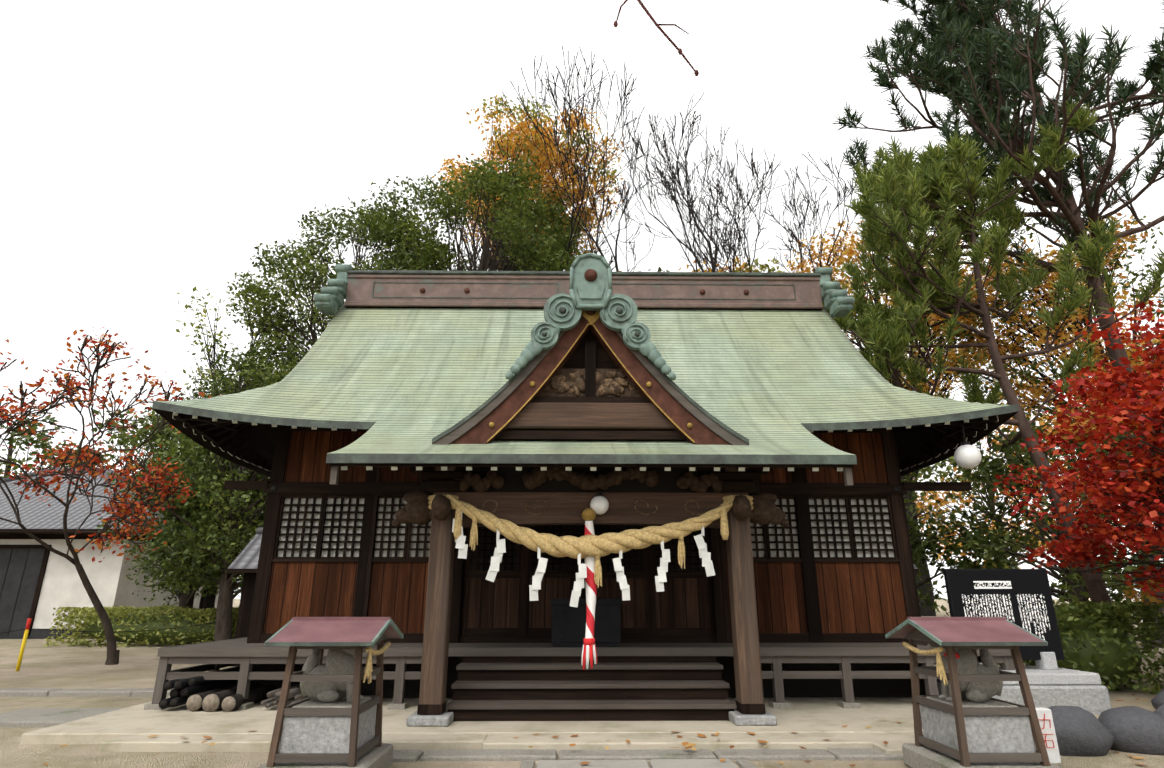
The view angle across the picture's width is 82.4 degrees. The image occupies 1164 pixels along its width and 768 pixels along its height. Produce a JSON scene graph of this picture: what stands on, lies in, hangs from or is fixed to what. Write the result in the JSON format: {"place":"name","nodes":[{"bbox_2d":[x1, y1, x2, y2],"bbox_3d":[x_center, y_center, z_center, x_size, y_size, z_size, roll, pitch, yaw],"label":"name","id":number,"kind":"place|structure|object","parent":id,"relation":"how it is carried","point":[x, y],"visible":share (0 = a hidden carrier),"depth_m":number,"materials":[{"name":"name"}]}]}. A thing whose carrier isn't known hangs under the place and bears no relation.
{"place":"outdoors","nodes":[
{"label":"outdoors","id":0,"kind":"place"},
{"bbox_2d":[0,467,218,638],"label":"neighbour house","id":1,"kind":"structure","parent":0,"point":[39,582],"depth_m":24.73,"materials":[{"name":"white paint"}]},
{"bbox_2d":[0,599,1163,767],"bbox_3d":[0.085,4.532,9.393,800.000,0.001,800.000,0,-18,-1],"label":"ground","id":2,"kind":"structure","parent":0,"point":[63,666],"depth_m":9.34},
{"bbox_2d":[0,409,92,477],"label":"tree","id":3,"kind":"object","parent":2,"relation":"on","point":[28,438],"visible":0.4,"depth_m":49.18,"materials":[{"name":"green plant"}]},
{"bbox_2d":[31,402,164,481],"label":"tree","id":4,"kind":"object","parent":2,"relation":"on","point":[123,442],"visible":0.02,"depth_m":48.16,"materials":[{"name":"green plant"}]},
{"bbox_2d":[0,326,221,664],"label":"autumn cherry tree","id":5,"kind":"object","parent":2,"relation":"on","point":[123,507],"visible":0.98,"depth_m":14.46,"materials":[{"name":"red plant"}]},
{"bbox_2d":[2,618,220,670],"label":"rope barrier poles","id":6,"kind":"object","parent":2,"relation":"on","point":[25,636],"visible":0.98,"depth_m":13.85,"materials":[{"name":"yellow"}]},
{"bbox_2d":[43,604,238,646],"bbox_3d":[-12.868,7.571,20.741,6.544,1.330,1.555,0,-18,-1],"label":"hedge","id":7,"kind":"object","parent":2,"relation":"on","point":[127,618],"visible":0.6,"depth_m":20.29,"materials":[{"name":"green plant"}]},
{"bbox_2d":[96,370,269,644],"bbox_3d":[-12.596,3.832,22.472,6.207,9.587,6.202,0,-18,-1],"label":"green tree","id":8,"kind":"object","parent":2,"relation":"on","point":[186,599],"visible":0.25,"depth_m":21.12,"materials":[{"name":"green plant"}]},
{"bbox_2d":[131,414,268,523],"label":"green tree","id":9,"kind":"object","parent":2,"relation":"on","point":[169,449],"visible":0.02,"depth_m":33.42,"materials":[{"name":"green plant"}]},
{"bbox_2d":[108,341,297,640],"bbox_3d":[-10.748,3.294,21.240,7.171,9.863,6.715,0,-18,-1],"label":"green tree","id":10,"kind":"object","parent":2,"relation":"on","point":[232,537],"visible":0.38,"depth_m":19.94,"materials":[{"name":"green plant"}]},
{"bbox_2d":[176,271,311,613],"bbox_3d":[-12.403,2.142,23.808,5.056,13.619,5.993,0,-18,-1],"label":"yellowing tree","id":11,"kind":"object","parent":2,"relation":"on","point":[207,601],"visible":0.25,"depth_m":23.99,"materials":[{"name":"green plant"}]},
{"bbox_2d":[258,617,403,767],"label":"komainu shelter","id":12,"kind":"object","parent":2,"relation":"on","point":[333,719],"visible":1,"depth_m":5.51,"materials":[{"name":"wood"}]},
{"bbox_2d":[225,197,461,376],"bbox_3d":[-8.656,0.727,24.074,8.505,16.477,8.521,0,-18,-1],"label":"evergreen tree","id":13,"kind":"object","parent":2,"relation":"on","point":[321,269],"visible":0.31,"depth_m":23.48,"materials":[{"name":"green plant"}]},
{"bbox_2d":[354,146,611,271],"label":"evergreen tree","id":14,"kind":"object","parent":2,"relation":"on","point":[501,222],"visible":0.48,"depth_m":25.10,"materials":[{"name":"green plant"}]},
{"bbox_2d":[393,219,609,270],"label":"bare tree","id":15,"kind":"object","parent":2,"relation":"on","point":[505,235],"depth_m":33.57,"materials":[{"name":"grey plant"}]},
{"bbox_2d":[431,95,629,270],"bbox_3d":[-2.522,-1.928,30.911,9.672,25.692,7.928,0,-18,-1],"label":"orange tree","id":16,"kind":"object","parent":2,"relation":"on","point":[520,142],"visible":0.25,"depth_m":31.88,"materials":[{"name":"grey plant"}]},
{"bbox_2d":[0,688,1098,761],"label":"stone pavement","id":17,"kind":"structure","parent":2,"relation":"on","point":[811,720],"depth_m":6.96,"materials":[{"name":"beige stone"}]},
{"bbox_2d":[159,666,307,711],"bbox_3d":[-4.415,4.266,9.513,1.711,0.400,2.610,0,-18,-1],"label":"log pile","id":18,"kind":"object","parent":17,"relation":"on","point":[193,694],"visible":0.48,"depth_m":8.38,"materials":[{"name":"black wood"}]},
{"bbox_2d":[362,466,788,726],"bbox_3d":[0.100,2.585,8.753,5.800,3.120,2.494,0,-18,-1],"label":"shrine porch","id":19,"kind":"object","parent":17,"relation":"on","point":[649,496],"visible":0.9,"depth_m":8.12,"materials":[{"name":"brown wood"}]},
{"bbox_2d":[144,425,1014,720],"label":"shrine hall","id":20,"kind":"structure","parent":17,"relation":"on","point":[836,589],"depth_m":9.83,"materials":[{"name":"brown wood"}]},
{"bbox_2d":[152,264,1018,485],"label":"roof","id":21,"kind":"structure","parent":20,"relation":"attached to","point":[404,367],"depth_m":11.22,"materials":[{"name":"green metal"}]},
{"bbox_2d":[581,508,597,669],"bbox_3d":[0.084,2.342,7.745,0.188,1.800,0.286,0,-18,-1],"label":"bell rope","id":22,"kind":"object","parent":21,"relation":"attached to","point":[589,645],"visible":0.79,"depth_m":7.62,"materials":[{"name":"red fabric"}]},
{"bbox_2d":[432,253,748,444],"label":"roof gable","id":23,"kind":"structure","parent":21,"relation":"attached to","point":[590,364],"depth_m":8.59,"materials":[{"name":"brown wood"}]},
{"bbox_2d":[428,494,753,606],"bbox_3d":[0.111,1.994,7.993,4.063,1.305,0.655,0,-18,-1],"label":"sacred rope","id":24,"kind":"object","parent":21,"relation":"attached to","point":[595,546],"visible":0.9,"depth_m":7.77,"materials":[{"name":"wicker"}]},
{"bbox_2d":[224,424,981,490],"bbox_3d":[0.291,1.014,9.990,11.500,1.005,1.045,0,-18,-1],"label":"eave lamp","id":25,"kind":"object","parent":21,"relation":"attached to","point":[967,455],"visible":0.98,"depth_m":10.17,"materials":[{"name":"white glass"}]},
{"bbox_2d":[494,45,654,271],"bbox_3d":[0.242,-2.727,25.691,7.763,24.041,7.770,13,-22,-35],"label":"bare tree","id":26,"kind":"object","parent":2,"relation":"on","point":[589,164],"visible":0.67,"depth_m":27.48,"materials":[{"name":"grey plant"}]},
{"bbox_2d":[44,672,1163,766],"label":"fallen leaves","id":27,"kind":"object","parent":2,"relation":"on","point":[689,745],"visible":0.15,"depth_m":6.47,"materials":[{"name":"orange plant"}]},
{"bbox_2d":[227,527,1025,665],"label":"side sheds","id":28,"kind":"object","parent":2,"relation":"on","point":[245,561],"visible":0.12,"depth_m":15.01,"materials":[{"name":"grey wood"}]},
{"bbox_2d":[520,759,756,767],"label":"stone path","id":29,"kind":"structure","parent":2,"relation":"on","point":[688,763],"depth_m":5.94,"materials":[{"name":"beige stone"}]},
{"bbox_2d":[619,267,669,271],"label":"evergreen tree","id":30,"kind":"object","parent":2,"relation":"on","point":[659,269],"depth_m":28.75,"materials":[{"name":"green plant"}]},
{"bbox_2d":[601,93,774,271],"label":"bare tree","id":31,"kind":"object","parent":2,"relation":"on","point":[712,262],"visible":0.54,"depth_m":29.03,"materials":[{"name":"grey plant"}]},
{"bbox_2d":[610,131,863,272],"bbox_3d":[7.026,-1.107,28.514,9.991,22.671,9.854,-4,-18,13],"label":"bare tree","id":32,"kind":"object","parent":2,"relation":"on","point":[793,206],"visible":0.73,"depth_m":29.32,"materials":[{"name":"grey plant"}]},
{"bbox_2d":[679,256,798,272],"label":"orange tree","id":33,"kind":"object","parent":2,"relation":"on","point":[761,267],"visible":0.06,"depth_m":29.56,"materials":[{"name":"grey plant"}]},
{"bbox_2d":[784,221,1010,615],"bbox_3d":[11.879,1.062,26.353,10.298,17.223,8.807,0,-18,-1],"label":"orange tree","id":34,"kind":"object","parent":2,"relation":"on","point":[850,252],"visible":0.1,"depth_m":25.44,"materials":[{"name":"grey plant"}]},
{"bbox_2d":[901,442,990,615],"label":"green tree","id":35,"kind":"object","parent":2,"relation":"on","point":[929,542],"visible":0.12,"depth_m":17.98,"materials":[{"name":"green plant"}]},
{"bbox_2d":[885,617,1061,767],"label":"komainu shelter","id":36,"kind":"object","parent":2,"relation":"on","point":[964,719],"visible":1,"depth_m":5.55,"materials":[{"name":"wood"}]},
{"bbox_2d":[822,99,1163,673],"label":"pine","id":37,"kind":"object","parent":2,"relation":"on","point":[907,193],"visible":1,"depth_m":15.91,"materials":[{"name":"green plant"}]},
{"bbox_2d":[834,0,1163,515],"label":"tall pine","id":38,"kind":"object","parent":2,"relation":"on","point":[1014,61],"visible":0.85,"depth_m":18.93,"materials":[{"name":"green plant"}]},
{"bbox_2d":[910,401,1103,568],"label":"tree","id":39,"kind":"object","parent":2,"relation":"on","point":[942,475],"visible":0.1,"depth_m":48.40,"materials":[{"name":"green plant"}]},
{"bbox_2d":[936,569,1111,714],"bbox_3d":[5.656,3.419,8.899,1.760,1.820,1.040,0,-18,-1],"label":"stone monument","id":40,"kind":"object","parent":2,"relation":"on","point":[1022,598],"visible":0.52,"depth_m":8.93,"materials":[{"name":"stone"}]},
{"bbox_2d":[926,212,1163,647],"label":"orange tree","id":41,"kind":"object","parent":2,"relation":"on","point":[1072,325],"visible":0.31,"depth_m":22.83,"materials":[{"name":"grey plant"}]},
{"bbox_2d":[1033,708,1060,763],"bbox_3d":[4.290,3.264,6.175,0.180,0.460,0.109,0,-18,-1],"label":"marker stone","id":42,"kind":"object","parent":2,"relation":"on","point":[1045,718],"visible":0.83,"depth_m":6.14,"materials":[{"name":"white stone"}]},
{"bbox_2d":[934,409,1163,642],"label":"green tree","id":43,"kind":"object","parent":2,"relation":"on","point":[1072,583],"visible":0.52,"depth_m":16.77,"materials":[{"name":"green plant"}]},
{"bbox_2d":[992,300,1163,611],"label":"red maple","id":44,"kind":"object","parent":2,"relation":"on","point":[1134,487],"visible":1,"depth_m":10.62,"materials":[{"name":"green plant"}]},
{"bbox_2d":[997,599,1163,694],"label":"shrub","id":45,"kind":"object","parent":2,"relation":"on","point":[1106,648],"visible":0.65,"depth_m":10.43,"materials":[{"name":"green plant"}]},
{"bbox_2d":[1048,690,1163,755],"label":"boulders","id":46,"kind":"object","parent":2,"relation":"on","point":[1079,731],"visible":0.65,"depth_m":6.47,"materials":[{"name":"grey stone"}]},
{"bbox_2d":[1070,444,1163,574],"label":"tree","id":47,"kind":"object","parent":2,"relation":"on","point":[1109,522],"visible":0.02,"depth_m":48.60,"materials":[{"name":"green plant"}]},
{"bbox_2d":[0,0,1163,598],"label":"sky","id":48,"kind":"structure","parent":0,"point":[148,148],"materials":[{"name":"white"}]},
{"bbox_2d":[550,598,621,646],"bbox_3d":[0.053,3.261,9.115,0.970,0.612,0.590,0,-18,-1],"label":"offertory box","id":49,"kind":"object","parent":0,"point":[568,625],"visible":0.9,"depth_m":8.86,"materials":[{"name":"black wood"}]},
{"bbox_2d":[614,0,698,75],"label":"twig","id":50,"kind":"object","parent":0,"point":[696,72],"visible":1,"depth_m":3.58,"materials":[{"name":"brown wood"}]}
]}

